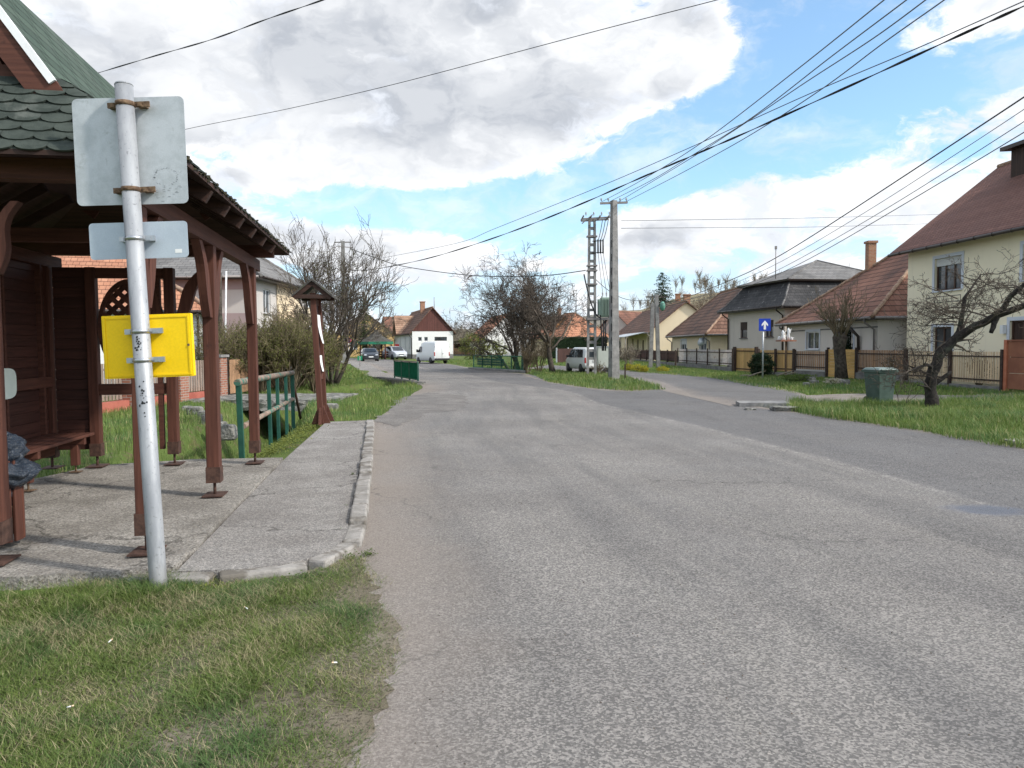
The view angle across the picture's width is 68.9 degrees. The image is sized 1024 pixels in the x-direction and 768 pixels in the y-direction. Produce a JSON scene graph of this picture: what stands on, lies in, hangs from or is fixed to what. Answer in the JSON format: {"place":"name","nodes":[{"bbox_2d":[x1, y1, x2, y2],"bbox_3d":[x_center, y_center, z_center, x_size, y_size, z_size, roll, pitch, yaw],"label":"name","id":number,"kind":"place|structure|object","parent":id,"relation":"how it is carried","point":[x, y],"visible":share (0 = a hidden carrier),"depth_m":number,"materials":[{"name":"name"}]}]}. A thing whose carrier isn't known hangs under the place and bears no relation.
{"place":"outdoors","nodes":[
{"label":"outdoors","id":0,"kind":"place"},
{"bbox_2d":[98,0,323,72],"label":"overhead wire","id":1,"kind":"object","parent":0,"point":[219,36],"visible":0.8,"depth_m":11.60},
{"bbox_2d":[34,377,418,477],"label":"grass","id":2,"kind":"structure","parent":0,"point":[382,406],"depth_m":18.51,"materials":[{"name":"plant"}]},
{"bbox_2d":[341,361,400,380],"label":"pavement","id":3,"kind":"structure","parent":0,"point":[373,372],"depth_m":50.16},
{"bbox_2d":[185,0,715,129],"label":"overhead wire","id":4,"kind":"object","parent":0,"point":[476,62],"visible":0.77,"depth_m":13.61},
{"bbox_2d":[415,359,546,368],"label":"grass","id":5,"kind":"structure","parent":0,"point":[464,362],"depth_m":63.46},
{"bbox_2d":[0,354,1023,596],"bbox_3d":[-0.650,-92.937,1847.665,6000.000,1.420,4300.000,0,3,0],"label":"ground","id":6,"kind":"structure","parent":0,"point":[194,447],"depth_m":17.35,"materials":[{"name":"plant"}]},
{"bbox_2d":[54,256,202,385],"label":"house","id":7,"kind":"structure","parent":6,"relation":"on","point":[105,285],"depth_m":30.39,"materials":[{"name":"orange paint"}]},
{"bbox_2d":[72,81,195,590],"bbox_3d":[-2.456,-0.196,4.845,0.735,3.432,0.159,0,3,0],"label":"sign post","id":8,"kind":"object","parent":6,"relation":"on","point":[130,152],"visible":0.96,"depth_m":4.83,"materials":[{"name":"metal"}]},
{"bbox_2d":[0,458,282,590],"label":"shelter floor","id":9,"kind":"structure","parent":6,"relation":"on","point":[79,525],"depth_m":6.64,"materials":[{"name":"concrete"}]},
{"bbox_2d":[6,432,41,543],"bbox_3d":[-3.946,0.775,5.703,0.595,0.844,0.562,0,3,0],"label":"litter bin","id":10,"kind":"object","parent":9,"relation":"on","point":[22,471],"visible":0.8,"depth_m":5.69,"materials":[{"name":"red wood"}]},
{"bbox_2d":[24,432,93,491],"bbox_3d":[-5.219,0.916,7.686,0.512,0.453,3.320,-1,3,-9],"label":"bench","id":11,"kind":"object","parent":9,"relation":"on","point":[35,446],"visible":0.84,"depth_m":8.74,"materials":[{"name":"red wood"}]},
{"bbox_2d":[0,0,291,565],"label":"bus shelter","id":12,"kind":"object","parent":9,"relation":"on","point":[51,337],"visible":0.78,"depth_m":8.45,"materials":[{"name":"red wood"}]},
{"bbox_2d":[4,368,16,398],"bbox_3d":[-5.544,0.002,8.115,0.020,0.340,0.600,-1,3,-9],"label":"notice plate","id":13,"kind":"object","parent":12,"relation":"attached to","point":[10,383],"visible":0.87,"depth_m":8.27,"materials":[{"name":"plastic"}]},
{"bbox_2d":[101,355,228,412],"bbox_3d":[-10.250,-0.014,19.972,0.520,1.420,9.514,0,3,8],"label":"brick fence","id":14,"kind":"object","parent":6,"relation":"on","point":[186,388],"visible":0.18,"depth_m":22.21,"materials":[{"name":"brick"}]},
{"bbox_2d":[0,553,410,767],"bbox_3d":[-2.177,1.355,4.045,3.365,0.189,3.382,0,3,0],"label":"grass","id":15,"kind":"structure","parent":6,"relation":"on","point":[91,604],"depth_m":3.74,"materials":[{"name":"plant"}]},
{"bbox_2d":[193,315,246,374],"bbox_3d":[-10.710,-1.057,27.803,3.566,3.128,3.116,1,3,18],"label":"shrub","id":16,"kind":"object","parent":6,"relation":"on","point":[200,332],"visible":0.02,"depth_m":27.63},
{"bbox_2d":[221,424,237,440],"bbox_3d":[-5.414,0.916,14.178,0.364,0.309,0.264,0,3,0],"label":"stone","id":17,"kind":"object","parent":6,"relation":"on","point":[229,432],"visible":0.73,"depth_m":14.07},
{"bbox_2d":[194,323,269,393],"bbox_3d":[-9.915,-0.765,25.870,3.039,2.729,2.859,1,3,28],"label":"shrub","id":18,"kind":"object","parent":6,"relation":"on","point":[228,346],"visible":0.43,"depth_m":25.23,"materials":[{"name":"plant"}]},
{"bbox_2d":[156,257,317,376],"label":"house","id":19,"kind":"structure","parent":6,"relation":"on","point":[185,269],"depth_m":38.57,"materials":[{"name":"white paint"}]},
{"bbox_2d":[126,420,374,584],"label":"kerb","id":20,"kind":"structure","parent":6,"relation":"on","point":[353,539],"depth_m":5.75,"materials":[{"name":"concrete"}]},
{"bbox_2d":[227,357,280,394],"bbox_3d":[-9.197,-0.267,27.070,0.160,1.480,5.012,0,3,4],"label":"paling fence","id":21,"kind":"object","parent":6,"relation":"on","point":[233,371],"visible":0.27,"depth_m":25.02,"materials":[{"name":"wood"}]},
{"bbox_2d":[218,312,298,392],"bbox_3d":[-8.952,-0.981,26.261,3.056,3.109,3.108,-3,4,-37],"label":"shrub","id":22,"kind":"object","parent":6,"relation":"on","point":[263,357],"visible":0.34,"depth_m":25.96,"materials":[{"name":"plant"}]},
{"bbox_2d":[168,420,365,580],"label":"footway","id":23,"kind":"structure","parent":6,"relation":"on","point":[295,505],"depth_m":6.96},
{"bbox_2d":[291,278,337,424],"bbox_3d":[-3.987,-0.654,15.224,0.780,2.902,0.964,-1,3,-7],"label":"notice board","id":24,"kind":"object","parent":23,"relation":"on","point":[323,414],"visible":0.98,"depth_m":14.91,"materials":[{"name":"red wood"}]},
{"bbox_2d":[234,370,301,457],"bbox_3d":[-4.268,0.502,13.507,0.122,1.470,6.621,-1,3,-9],"label":"ditch railing","id":25,"kind":"object","parent":6,"relation":"on","point":[241,425],"visible":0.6,"depth_m":12.82,"materials":[{"name":"metal"}]},
{"bbox_2d":[182,393,357,416],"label":"slab bridge","id":26,"kind":"structure","parent":6,"relation":"on","point":[303,398],"depth_m":22.41,"materials":[{"name":"concrete"}]},
{"bbox_2d":[236,301,335,390],"bbox_3d":[-8.303,-1.246,27.365,3.382,3.516,3.136,0,3,0],"label":"shrub","id":27,"kind":"object","parent":6,"relation":"on","point":[269,328],"visible":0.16,"depth_m":26.87,"materials":[{"name":"plant"}]},
{"bbox_2d":[239,304,337,393],"bbox_3d":[-8.263,-1.121,26.488,3.883,3.355,3.287,0,3,0],"label":"shrub","id":28,"kind":"object","parent":6,"relation":"on","point":[303,354],"visible":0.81,"depth_m":26.14,"materials":[{"name":"plant"}]},
{"bbox_2d":[249,422,328,457],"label":"weeds","id":29,"kind":"object","parent":6,"relation":"on","point":[281,443],"visible":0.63,"depth_m":12.59,"materials":[{"name":"green plant"}]},
{"bbox_2d":[245,305,336,385],"bbox_3d":[-8.202,-1.371,29.646,3.125,3.531,3.718,0,3,12],"label":"shrub","id":30,"kind":"object","parent":6,"relation":"on","point":[308,329],"visible":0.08,"depth_m":29.12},
{"bbox_2d":[229,364,377,380],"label":"grass","id":31,"kind":"structure","parent":6,"relation":"on","point":[356,371],"depth_m":39.07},
{"bbox_2d":[265,472,377,586],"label":"weeds","id":32,"kind":"object","parent":6,"relation":"on","point":[369,553],"visible":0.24,"depth_m":5.20,"materials":[{"name":"green plant"}]},
{"bbox_2d":[299,324,353,392],"bbox_3d":[-7.691,-1.052,28.619,3.276,2.992,2.831,-2,3,-30],"label":"shrub","id":33,"kind":"object","parent":6,"relation":"on","point":[311,379],"visible":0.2,"depth_m":28.57,"materials":[{"name":"plant"}]},
{"bbox_2d":[268,262,392,374],"bbox_3d":[-9.179,-3.228,37.357,5.848,6.308,5.617,-1,3,-19],"label":"bare tree","id":34,"kind":"object","parent":6,"relation":"on","point":[334,317],"visible":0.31,"depth_m":36.92,"materials":[{"name":"brown plant"}]},
{"bbox_2d":[265,210,418,385],"bbox_3d":[-7.197,-3.376,31.640,6.652,7.197,7.469,0,3,0],"label":"bare tree","id":35,"kind":"object","parent":6,"relation":"on","point":[346,298],"visible":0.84,"depth_m":30.69,"materials":[{"name":"brown plant"}]},
{"bbox_2d":[350,294,377,356],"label":"spruce tree","id":36,"kind":"object","parent":6,"relation":"on","point":[363,328],"visible":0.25,"depth_m":100.65,"materials":[{"name":"green plant"}]},
{"bbox_2d":[337,315,393,356],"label":"house","id":37,"kind":"structure","parent":6,"relation":"on","point":[352,355],"depth_m":119.16,"materials":[{"name":"paint"}]},
{"bbox_2d":[358,329,393,359],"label":"gazebo","id":38,"kind":"object","parent":6,"relation":"on","point":[381,339],"visible":0.45,"depth_m":91.83,"materials":[{"name":"green paint"}]},
{"bbox_2d":[382,346,406,359],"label":"people carrier","id":39,"kind":"object","parent":6,"relation":"on","point":[396,352],"visible":0.96,"depth_m":91.74,"materials":[{"name":"silver metal"}]},
{"bbox_2d":[375,377,425,385],"bbox_3d":[-5.193,0.523,34.006,0.419,1.495,6.433,-2,3,-27],"label":"culvert","id":40,"kind":"object","parent":6,"relation":"on","point":[394,380],"visible":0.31,"depth_m":33.46,"materials":[{"name":"concrete"}]},
{"bbox_2d":[393,360,418,380],"bbox_3d":[-4.891,-0.601,34.296,0.090,0.945,4.768,-2,3,-21],"label":"bridge railing","id":41,"kind":"object","parent":40,"relation":"on","point":[409,370],"visible":0.99,"depth_m":34.05,"materials":[{"name":"metal"}]},
{"bbox_2d":[392,301,456,358],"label":"house","id":42,"kind":"structure","parent":6,"relation":"on","point":[417,330],"depth_m":98.03,"materials":[{"name":"white paint"}]},
{"bbox_2d":[457,332,488,358],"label":"bush","id":43,"kind":"object","parent":6,"relation":"on","point":[471,349],"visible":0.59,"depth_m":89.48,"materials":[{"name":"green plant"}]},
{"bbox_2d":[465,311,528,368],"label":"bare tree","id":44,"kind":"object","parent":6,"relation":"on","point":[485,350],"visible":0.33,"depth_m":50.44,"materials":[{"name":"brown plant"}]},
{"bbox_2d":[473,355,522,369],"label":"bridge railing","id":45,"kind":"object","parent":6,"relation":"on","point":[499,362],"visible":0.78,"depth_m":49.22,"materials":[{"name":"metal"}]},
{"bbox_2d":[470,315,530,355],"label":"house","id":46,"kind":"structure","parent":6,"relation":"on","point":[499,338],"depth_m":118.84,"materials":[{"name":"white paint"}]},
{"bbox_2d":[441,255,584,369],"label":"bare tree","id":47,"kind":"object","parent":6,"relation":"on","point":[490,296],"visible":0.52,"depth_m":46.36,"materials":[{"name":"brown plant"}]},
{"bbox_2d":[520,346,539,372],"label":"thicket","id":48,"kind":"object","parent":6,"relation":"on","point":[528,358],"visible":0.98,"depth_m":43.48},
{"bbox_2d":[517,333,554,371],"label":"thicket","id":49,"kind":"object","parent":6,"relation":"on","point":[542,351],"visible":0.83,"depth_m":43.84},
{"bbox_2d":[484,242,598,371],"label":"bare tree","id":50,"kind":"object","parent":6,"relation":"on","point":[540,315],"visible":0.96,"depth_m":43.66,"materials":[{"name":"brown plant"}]},
{"bbox_2d":[528,312,608,355],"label":"house","id":51,"kind":"structure","parent":6,"relation":"on","point":[574,331],"depth_m":110.77,"materials":[{"name":"beige paint"}]},
{"bbox_2d":[545,336,607,358],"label":"hedge","id":52,"kind":"object","parent":6,"relation":"on","point":[569,342],"visible":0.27,"depth_m":91.18,"materials":[{"name":"green plant"}]},
{"bbox_2d":[580,212,609,374],"bbox_3d":[4.468,-4.474,38.773,1.746,8.693,1.400,0,3,0],"label":"transformer mast","id":53,"kind":"object","parent":6,"relation":"on","point":[602,306],"visible":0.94,"depth_m":38.58,"materials":[{"name":"metal"}]},
{"bbox_2d":[384,1,1023,257],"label":"overhead wire","id":54,"kind":"object","parent":53,"relation":"attached to","point":[765,113],"visible":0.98,"depth_m":17.25,"materials":[{"name":"metal"}]},
{"bbox_2d":[597,346,608,371],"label":"cable cabinet","id":55,"kind":"object","parent":6,"relation":"on","point":[602,357],"visible":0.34,"depth_m":40.37,"materials":[{"name":"white metal"}]},
{"bbox_2d":[600,198,627,379],"bbox_3d":[4.586,-4.093,33.612,1.238,8.459,0.418,-1,3,-17],"label":"concrete pole","id":56,"kind":"object","parent":6,"relation":"on","point":[613,362],"visible":0.95,"depth_m":33.49,"materials":[{"name":"concrete"}]},
{"bbox_2d":[351,6,1023,270],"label":"overhead wire","id":57,"kind":"object","parent":56,"relation":"attached to","point":[912,57],"visible":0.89,"depth_m":17.29,"materials":[{"name":"metal"}]},
{"bbox_2d":[602,0,884,201],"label":"overhead wire","id":58,"kind":"object","parent":56,"relation":"attached to","point":[772,88],"visible":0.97,"depth_m":15.29,"materials":[{"name":"metal"}]},
{"bbox_2d":[609,0,906,201],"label":"overhead wire","id":59,"kind":"object","parent":56,"relation":"attached to","point":[791,87],"visible":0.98,"depth_m":15.09,"materials":[{"name":"metal"}]},
{"bbox_2d":[618,0,925,201],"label":"overhead wire","id":60,"kind":"object","parent":56,"relation":"attached to","point":[804,82],"visible":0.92,"depth_m":15.05,"materials":[{"name":"metal"}]},
{"bbox_2d":[628,0,944,200],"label":"overhead wire","id":61,"kind":"object","parent":56,"relation":"attached to","point":[817,91],"visible":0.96,"depth_m":15.04,"materials":[{"name":"metal"}]},
{"bbox_2d":[599,310,641,333],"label":"house","id":62,"kind":"structure","parent":6,"relation":"on","point":[626,318],"depth_m":115.84,"materials":[{"name":"beige paint"}]},
{"bbox_2d":[619,342,640,366],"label":"shrub","id":63,"kind":"object","parent":6,"relation":"on","point":[631,353],"visible":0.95,"depth_m":46.39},
{"bbox_2d":[629,349,676,365],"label":"paling fence","id":64,"kind":"object","parent":6,"relation":"on","point":[667,355],"visible":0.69,"depth_m":61.39,"materials":[{"name":"wood"}]},
{"bbox_2d":[646,294,668,366],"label":"utility pole","id":65,"kind":"object","parent":6,"relation":"on","point":[654,310],"visible":0.94,"depth_m":50.89,"materials":[{"name":"concrete"}]},
{"bbox_2d":[661,109,1023,304],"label":"overhead wire","id":66,"kind":"object","parent":65,"relation":"attached to","point":[877,204],"visible":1,"depth_m":20.12,"materials":[{"name":"metal"}]},
{"bbox_2d":[662,96,1023,303],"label":"overhead wire","id":67,"kind":"object","parent":65,"relation":"attached to","point":[881,190],"visible":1,"depth_m":20.03,"materials":[{"name":"metal"}]},
{"bbox_2d":[666,121,1023,304],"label":"overhead wire","id":68,"kind":"object","parent":65,"relation":"attached to","point":[881,211],"visible":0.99,"depth_m":20.06,"materials":[{"name":"metal"}]},
{"bbox_2d":[667,132,1023,305],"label":"overhead wire","id":69,"kind":"object","parent":65,"relation":"attached to","point":[881,217],"visible":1,"depth_m":20.12,"materials":[{"name":"metal"}]},
{"bbox_2d":[619,294,697,360],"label":"house","id":70,"kind":"structure","parent":6,"relation":"on","point":[636,331],"depth_m":78.38,"materials":[{"name":"beige paint"}]},
{"bbox_2d":[650,272,675,306],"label":"spruce tree","id":71,"kind":"object","parent":6,"relation":"on","point":[660,284],"visible":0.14,"depth_m":103.29,"materials":[{"name":"green plant"}]},
{"bbox_2d":[665,287,741,364],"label":"house","id":72,"kind":"structure","parent":6,"relation":"on","point":[704,326],"depth_m":62.89,"materials":[{"name":"beige paint"}]},
{"bbox_2d":[677,348,732,370],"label":"bar fence","id":73,"kind":"object","parent":6,"relation":"on","point":[692,356],"visible":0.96,"depth_m":49.83,"materials":[{"name":"metal"}]},
{"bbox_2d":[733,347,757,371],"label":"wooden gate","id":74,"kind":"structure","parent":6,"relation":"on","point":[742,357],"depth_m":43.16,"materials":[{"name":"wood"}]},
{"bbox_2d":[747,352,776,375],"bbox_3d":[12.231,-0.985,36.578,1.486,1.280,1.230,0,3,0],"label":"bush","id":75,"kind":"object","parent":6,"relation":"on","point":[754,363],"visible":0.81,"depth_m":36.34,"materials":[{"name":"green plant"}]},
{"bbox_2d":[759,318,770,376],"bbox_3d":[11.756,-1.560,34.820,0.580,2.975,0.106,-1,3,-7],"label":"one way sign","id":76,"kind":"object","parent":6,"relation":"on","point":[764,324],"visible":0.93,"depth_m":34.73,"materials":[{"name":"metal"}]},
{"bbox_2d":[736,401,795,410],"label":"drain slab","id":77,"kind":"structure","parent":6,"relation":"on","point":[775,405],"depth_m":18.96,"materials":[{"name":"concrete"}]},
{"bbox_2d":[757,349,794,374],"bbox_3d":[13.933,-1.091,39.379,0.200,1.540,3.286,-1,3,-14],"label":"paling fence","id":78,"kind":"object","parent":6,"relation":"on","point":[775,353],"visible":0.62,"depth_m":39.05,"materials":[{"name":"wood"}]},
{"bbox_2d":[717,246,862,366],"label":"house","id":79,"kind":"structure","parent":6,"relation":"on","point":[776,298],"depth_m":47.64,"materials":[{"name":"grey paint"}]},
{"bbox_2d":[779,373,817,381],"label":"flower clump","id":80,"kind":"object","parent":6,"relation":"on","point":[800,378],"visible":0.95,"depth_m":31.13,"materials":[{"name":"green plant"}]},
{"bbox_2d":[793,350,826,377],"bbox_3d":[14.629,-0.930,36.538,0.200,1.500,2.594,-1,3,-14],"label":"picket fence","id":81,"kind":"object","parent":6,"relation":"on","point":[813,360],"visible":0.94,"depth_m":36.56,"materials":[{"name":"wood"}]},
{"bbox_2d":[774,240,907,372],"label":"house","id":82,"kind":"structure","parent":6,"relation":"on","point":[810,331],"depth_m":36.95,"materials":[{"name":"beige paint"}]},
{"bbox_2d":[804,329,819,349],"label":"window","id":83,"kind":"structure","parent":82,"relation":"in","point":[813,334],"depth_m":40.03,"materials":[{"name":"white glass"}]},
{"bbox_2d":[807,277,878,378],"bbox_3d":[14.230,-2.261,32.316,2.466,4.632,3.286,-2,3,-29],"label":"pollard tree","id":84,"kind":"object","parent":6,"relation":"on","point":[839,338],"visible":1,"depth_m":32.10,"materials":[{"name":"brown plant"}]},
{"bbox_2d":[854,348,904,382],"bbox_3d":[15.563,-0.720,31.544,0.200,1.580,3.651,-1,3,-5],"label":"picket fence","id":85,"kind":"object","parent":6,"relation":"on","point":[861,356],"visible":0.52,"depth_m":32.27,"materials":[{"name":"wood"}]},
{"bbox_2d":[827,347,857,377],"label":"board gate","id":86,"kind":"structure","parent":85,"relation":"attached to","point":[850,356],"depth_m":33.97,"materials":[{"name":"wood"}]},
{"bbox_2d":[861,367,898,401],"bbox_3d":[9.693,0.043,19.696,0.610,0.955,0.735,-1,3,-14],"label":"wheelie bin","id":87,"kind":"object","parent":6,"relation":"on","point":[873,391],"visible":0.68,"depth_m":19.46,"materials":[{"name":"plastic"}]},
{"bbox_2d":[866,249,1023,407],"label":"gnarled tree","id":88,"kind":"object","parent":6,"relation":"on","point":[932,381],"visible":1,"depth_m":17.71,"materials":[{"name":"brown plant"}]},
{"bbox_2d":[904,349,1003,390],"bbox_3d":[15.960,-0.486,27.152,0.200,1.560,5.244,-1,3,-5],"label":"picket fence","id":89,"kind":"object","parent":6,"relation":"on","point":[952,358],"visible":0.61,"depth_m":26.30,"materials":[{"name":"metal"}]},
{"bbox_2d":[887,139,1023,386],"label":"house","id":90,"kind":"structure","parent":6,"relation":"on","point":[983,219],"depth_m":28.77,"materials":[{"name":"yellow paint"}]},
{"bbox_2d":[930,323,953,356],"bbox_3d":[17.092,-1.722,29.630,0.292,1.343,1.358,0,3,0],"label":"window","id":91,"kind":"structure","parent":90,"relation":"in","point":[944,333],"depth_m":29.78,"materials":[{"name":"white glass"}]},
{"bbox_2d":[932,251,963,292],"bbox_3d":[17.103,-4.365,29.250,0.351,1.468,1.847,0,3,0],"label":"window","id":92,"kind":"structure","parent":90,"relation":"in","point":[948,285],"depth_m":29.40,"materials":[{"name":"white glass"}]},
{"bbox_2d":[1006,316,1023,357],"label":"window","id":93,"kind":"structure","parent":90,"relation":"in","point":[1017,333],"depth_m":25.87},
{"bbox_2d":[1003,339,1023,391],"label":"metal gate","id":94,"kind":"structure","parent":6,"relation":"on","point":[1013,351],"depth_m":24.12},
{"bbox_2d":[20,0,1023,329],"label":"sky","id":95,"kind":"structure","parent":0,"point":[464,153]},
{"bbox_2d":[525,367,664,390],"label":"grass","id":96,"kind":"structure","parent":0,"point":[584,379],"depth_m":31.69,"materials":[{"name":"plant"}]},
{"bbox_2d":[518,359,685,369],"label":"grass","id":97,"kind":"structure","parent":0,"point":[637,362],"depth_m":61.48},
{"bbox_2d":[599,293,717,326],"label":"hillside","id":98,"kind":"structure","parent":0,"point":[694,296],"depth_m":202.06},
{"bbox_2d":[446,266,767,344],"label":"woodland","id":99,"kind":"object","parent":98,"relation":"on","point":[694,287],"visible":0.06,"depth_m":213.04,"materials":[{"name":"plant"}]},
{"bbox_2d":[689,274,748,308],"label":"bare tree","id":100,"kind":"object","parent":98,"relation":"on","point":[698,304],"visible":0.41,"depth_m":110.32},
{"bbox_2d":[530,365,808,405],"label":"side road","id":101,"kind":"structure","parent":0,"point":[724,392],"depth_m":26.39,"materials":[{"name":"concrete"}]},
{"bbox_2d":[566,347,604,372],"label":"van","id":102,"kind":"object","parent":101,"relation":"on","point":[576,358],"visible":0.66,"depth_m":42.31,"materials":[{"name":"white paint"}]},
{"bbox_2d":[344,358,1023,767],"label":"road","id":103,"kind":"structure","parent":0,"point":[850,600],"depth_m":4.95,"materials":[{"name":"asphalt"}]},
{"bbox_2d":[360,348,379,360],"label":"hatchback car","id":104,"kind":"object","parent":103,"relation":"on","point":[369,353],"visible":0.92,"depth_m":81.40,"materials":[{"name":"grey paint"}]},
{"bbox_2d":[374,392,469,425],"bbox_3d":[-2.350,0.562,20.341,2.407,0.001,11.010,0,3,0],"label":"dirt apron","id":105,"kind":"object","parent":103,"relation":"on","point":[414,406],"visible":0.9,"depth_m":19.71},
{"bbox_2d":[416,341,449,363],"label":"panel van","id":106,"kind":"object","parent":103,"relation":"on","point":[432,352],"visible":0.98,"depth_m":68.01,"materials":[{"name":"white paint"}]},
{"bbox_2d":[378,399,1018,767],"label":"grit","id":107,"kind":"object","parent":103,"relation":"on","point":[706,575],"visible":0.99,"depth_m":5.97,"materials":[{"name":"gravel"}]},
{"bbox_2d":[629,367,1023,397],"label":"grass","id":108,"kind":"structure","parent":0,"point":[776,382],"depth_m":27.90,"materials":[{"name":"plant"}]},
{"bbox_2d":[780,392,1023,448],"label":"grass","id":109,"kind":"structure","parent":0,"point":[985,420],"depth_m":15.32,"materials":[{"name":"plant"}]},
{"bbox_2d":[808,392,1019,400],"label":"dirt track","id":110,"kind":"structure","parent":0,"point":[841,396],"depth_m":22.23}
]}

